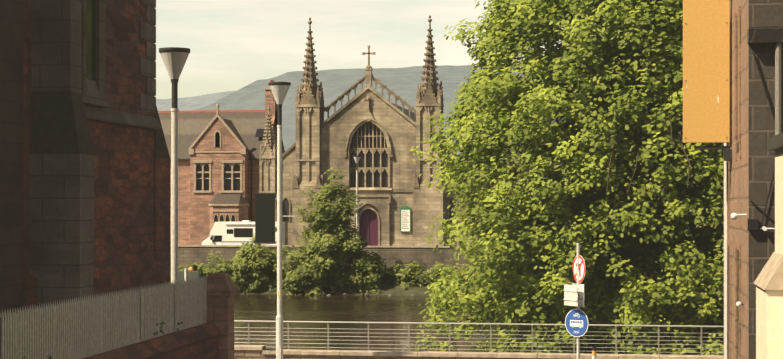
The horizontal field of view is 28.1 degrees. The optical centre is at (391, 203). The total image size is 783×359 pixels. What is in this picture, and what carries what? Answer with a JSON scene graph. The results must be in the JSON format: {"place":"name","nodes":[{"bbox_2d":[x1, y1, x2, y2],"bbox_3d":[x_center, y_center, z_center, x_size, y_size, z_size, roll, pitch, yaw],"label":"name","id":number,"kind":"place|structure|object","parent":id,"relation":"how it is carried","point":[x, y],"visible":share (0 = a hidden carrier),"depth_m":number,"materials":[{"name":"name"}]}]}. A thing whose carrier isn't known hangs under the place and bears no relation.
{"place":"outdoors","nodes":[
{"label":"outdoors","id":0,"kind":"place"},
{"bbox_2d":[159,47,190,283],"bbox_3d":[-4.516,1.003,32.610,0.660,8.450,0.660,0,0,9],"label":"street lamp","id":1,"kind":"object","parent":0,"point":[174,59],"visible":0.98,"depth_m":32.54,"materials":[{"name":"metal"}]},
{"bbox_2d":[170,264,213,280],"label":"plants","id":2,"kind":"object","parent":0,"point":[206,271],"depth_m":127.85,"materials":[{"name":"green plant"}]},
{"bbox_2d":[156,91,234,110],"bbox_3d":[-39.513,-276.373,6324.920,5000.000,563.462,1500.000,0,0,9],"label":"hill","id":3,"kind":"structure","parent":0,"point":[191,103],"depth_m":6720.26,"materials":[{"name":"grey"}]},
{"bbox_2d":[158,80,284,244],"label":"brick house","id":4,"kind":"structure","parent":0,"point":[218,164],"depth_m":148.10,"materials":[{"name":"brick"}]},
{"bbox_2d":[194,250,251,289],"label":"bush leaves","id":5,"kind":"object","parent":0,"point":[219,269],"visible":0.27,"depth_m":127.78,"materials":[{"name":"green plant"}]},
{"bbox_2d":[224,250,276,293],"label":"bush leaves","id":6,"kind":"object","parent":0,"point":[239,273],"visible":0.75,"depth_m":127.38,"materials":[{"name":"green plant"}]},
{"bbox_2d":[255,82,294,358],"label":"street lamp","id":7,"kind":"object","parent":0,"point":[264,218],"visible":1,"depth_m":45.55,"materials":[{"name":"metal"}]},
{"bbox_2d":[259,15,487,245],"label":"church","id":8,"kind":"structure","parent":0,"point":[402,204],"depth_m":145.65,"materials":[{"name":"stone"}]},
{"bbox_2d":[194,65,575,154],"bbox_3d":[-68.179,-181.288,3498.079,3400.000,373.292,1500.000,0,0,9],"label":"hill","id":9,"kind":"structure","parent":0,"point":[404,82],"depth_m":3535.23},
{"bbox_2d":[154,0,619,98],"label":"sky","id":10,"kind":"structure","parent":0,"point":[233,45],"materials":[{"name":"white"}]},
{"bbox_2d":[234,294,548,351],"bbox_3d":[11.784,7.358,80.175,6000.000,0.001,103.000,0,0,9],"label":"river water","id":11,"kind":"structure","parent":0,"point":[360,308],"depth_m":98.56,"materials":[{"name":"brown liquid"}]},
{"bbox_2d":[170,266,619,295],"bbox_3d":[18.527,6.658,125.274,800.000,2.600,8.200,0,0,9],"label":"river bank","id":12,"kind":"structure","parent":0,"point":[393,289],"depth_m":126.68,"materials":[{"name":"green plant"}]},
{"bbox_2d":[229,241,263,278],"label":"bush leaves","id":13,"kind":"object","parent":12,"relation":"on","point":[240,257],"visible":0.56,"depth_m":127.67,"materials":[{"name":"green plant"}]},
{"bbox_2d":[243,226,300,291],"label":"bush leaves","id":14,"kind":"object","parent":12,"relation":"on","point":[269,281],"depth_m":127.62,"materials":[{"name":"green plant"}]},
{"bbox_2d":[282,242,330,294],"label":"bush","id":15,"kind":"object","parent":12,"relation":"on","point":[296,280],"visible":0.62,"depth_m":125.96,"materials":[{"name":"green plant"}]},
{"bbox_2d":[293,167,370,294],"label":"tree","id":16,"kind":"object","parent":12,"relation":"on","point":[336,245],"visible":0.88,"depth_m":126.54,"materials":[{"name":"green plant"}]},
{"bbox_2d":[298,292,414,295],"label":"bank rocks","id":17,"kind":"object","parent":12,"relation":"on","point":[366,294],"visible":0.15,"depth_m":125.29,"materials":[{"name":"grey stone"}]},
{"bbox_2d":[338,249,392,294],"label":"bush","id":18,"kind":"object","parent":12,"relation":"on","point":[373,271],"visible":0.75,"depth_m":126.60,"materials":[{"name":"green plant"}]},
{"bbox_2d":[448,263,470,285],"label":"bush leaves","id":19,"kind":"object","parent":12,"relation":"on","point":[467,267],"visible":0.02,"depth_m":128.16,"materials":[{"name":"green plant"}]},
{"bbox_2d":[382,261,422,290],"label":"bush leaves","id":20,"kind":"object","parent":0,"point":[405,276],"visible":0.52,"depth_m":127.63,"materials":[{"name":"green plant"}]},
{"bbox_2d":[412,262,454,287],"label":"bush leaves","id":21,"kind":"object","parent":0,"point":[423,276],"visible":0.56,"depth_m":127.04,"materials":[{"name":"green plant"}]},
{"bbox_2d":[410,0,723,355],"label":"lime tree","id":22,"kind":"object","parent":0,"point":[515,277],"depth_m":53.17,"materials":[{"name":"green plant"}]},
{"bbox_2d":[592,346,595,358],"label":"bollard","id":23,"kind":"object","parent":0,"point":[593,352],"visible":1,"depth_m":43.97,"materials":[{"name":"metal"}]},
{"bbox_2d":[488,123,705,244],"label":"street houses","id":24,"kind":"structure","parent":0,"point":[536,172],"depth_m":145.00,"materials":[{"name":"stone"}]},
{"bbox_2d":[728,0,782,358],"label":"pink building","id":25,"kind":"structure","parent":0,"point":[756,27],"depth_m":23.46,"materials":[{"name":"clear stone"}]},
{"bbox_2d":[683,0,731,160],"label":"sign board","id":26,"kind":"object","parent":25,"relation":"attached to","point":[707,72],"visible":0.96,"depth_m":27.26,"materials":[{"name":"orange metal"}]},
{"bbox_2d":[724,43,781,358],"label":"pink building pipes","id":27,"kind":"object","parent":25,"relation":"attached to","point":[777,117],"visible":0.42,"depth_m":23.39,"materials":[{"name":"metal"}]},
{"bbox_2d":[731,213,774,306],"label":"wall lamps","id":28,"kind":"object","parent":25,"relation":"attached to","point":[752,224],"visible":1,"depth_m":23.36,"materials":[{"name":"white"}]},
{"bbox_2d":[754,132,782,358],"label":"cream building","id":29,"kind":"structure","parent":0,"point":[768,282],"depth_m":17.78,"materials":[{"name":"cream painted render"},{"name":"stone"}]},
{"bbox_3d":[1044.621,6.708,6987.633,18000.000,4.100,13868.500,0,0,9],"label":"ground","id":30,"kind":"structure","parent":0,"visible":0},
{"bbox_2d":[202,220,284,244],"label":"motorhome","id":31,"kind":"object","parent":30,"relation":"on","point":[230,233],"visible":0.33,"depth_m":137.28,"materials":[{"name":"white painted metal"},{"name":"glass"}]},
{"bbox_2d":[170,245,684,267],"bbox_3d":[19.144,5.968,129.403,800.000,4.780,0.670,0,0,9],"label":"quay wall","id":32,"kind":"structure","parent":30,"relation":"on","point":[426,256],"depth_m":132.05,"materials":[{"name":"stone"}]},
{"bbox_3d":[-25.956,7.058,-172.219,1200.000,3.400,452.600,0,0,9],"label":"bank ground","id":33,"kind":"structure","parent":0,"visible":0},
{"bbox_2d":[82,273,237,358],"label":"terrace wall","id":34,"kind":"structure","parent":33,"relation":"on","point":[212,337],"depth_m":29.95,"materials":[{"name":"brick"}]},
{"bbox_2d":[0,276,206,358],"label":"metal fence","id":35,"kind":"object","parent":34,"relation":"on","point":[84,328],"visible":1,"depth_m":24.51,"materials":[{"name":"metal"}]},
{"bbox_2d":[234,349,542,358],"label":"flood wall","id":36,"kind":"structure","parent":33,"relation":"on","point":[248,354],"depth_m":47.73,"materials":[{"name":"stone"}]},
{"bbox_2d":[234,345,723,358],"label":"low wall","id":37,"kind":"structure","parent":36,"relation":"on","point":[446,354],"depth_m":47.05,"materials":[{"name":"grey concrete"}]},
{"bbox_2d":[234,320,723,354],"bbox_3d":[15.224,4.480,47.824,43.626,1.156,3.026,0,0,9],"label":"river railing","id":38,"kind":"object","parent":37,"relation":"on","point":[449,341],"visible":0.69,"depth_m":51.19,"materials":[{"name":"silver metal"}]},
{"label":"bank street road","id":39,"kind":"structure","parent":0,"visible":0},
{"bbox_2d":[178,269,198,281],"bbox_3d":[-4.607,3.343,35.111,0.600,3.770,0.076,0,0,9],"label":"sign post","id":40,"kind":"object","parent":39,"relation":"on","point":[185,274],"visible":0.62,"depth_m":35.08,"materials":[{"name":"metal"}]},
{"bbox_2d":[188,264,207,278],"bbox_3d":[-4.565,3.315,36.100,0.860,3.826,0.857,0,0,9],"label":"flower tub on post","id":41,"kind":"object","parent":39,"relation":"on","point":[193,267],"visible":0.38,"depth_m":36.00,"materials":[{"name":"green plant"}]},
{"bbox_2d":[576,242,579,358],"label":"sign post","id":42,"kind":"object","parent":39,"relation":"on","point":[578,338],"visible":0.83,"depth_m":41.49,"materials":[{"name":"metal"}]},
{"bbox_2d":[564,284,577,306],"bbox_3d":[4.743,2.427,41.427,0.030,0.560,0.600,0,0,-30],"label":"sign","id":43,"kind":"object","parent":42,"relation":"attached to","point":[570,295],"visible":1,"depth_m":41.41,"materials":[{"name":"metal"}]},
{"bbox_2d":[565,309,588,336],"bbox_3d":[4.913,3.162,41.484,0.750,0.750,0.055,0,0,42],"label":"bus lane sign","id":44,"kind":"object","parent":42,"relation":"attached to","point":[576,323],"visible":0.98,"depth_m":41.47,"materials":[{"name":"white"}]},
{"bbox_2d":[572,283,583,306],"bbox_3d":[4.941,2.427,41.488,0.015,0.600,0.580,0,0,-28],"label":"sign","id":45,"kind":"object","parent":42,"relation":"attached to","point":[580,295],"visible":0.56,"depth_m":41.38,"materials":[{"name":"white metal"}]},
{"bbox_2d":[573,255,585,282],"bbox_3d":[4.965,1.734,41.492,0.020,0.750,0.750,0,0,-19],"label":"no left turn sign","id":46,"kind":"object","parent":42,"relation":"attached to","point":[582,269],"visible":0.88,"depth_m":41.40,"materials":[{"name":"white"}]},
{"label":"side street road","id":47,"kind":"structure","parent":0,"visible":0},
{"bbox_2d":[22,322,182,358],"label":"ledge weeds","id":48,"kind":"object","parent":47,"relation":"on","point":[178,323],"visible":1,"depth_m":27.12,"materials":[{"name":"green plant"}]},
{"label":"church terrace ground","id":49,"kind":"structure","parent":0,"visible":0},
{"bbox_2d":[0,0,169,314],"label":"brick building","id":50,"kind":"structure","parent":49,"relation":"on","point":[84,182],"depth_m":24.00,"materials":[{"name":"brick"}]},
{"bbox_3d":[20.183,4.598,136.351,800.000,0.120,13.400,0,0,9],"label":"road","id":51,"kind":"structure","parent":0,"visible":0},
{"bbox_2d":[353,156,360,237],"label":"street lamp","id":52,"kind":"object","parent":51,"relation":"on","point":[356,158],"visible":0.52,"depth_m":133.03,"materials":[{"name":"metal"}]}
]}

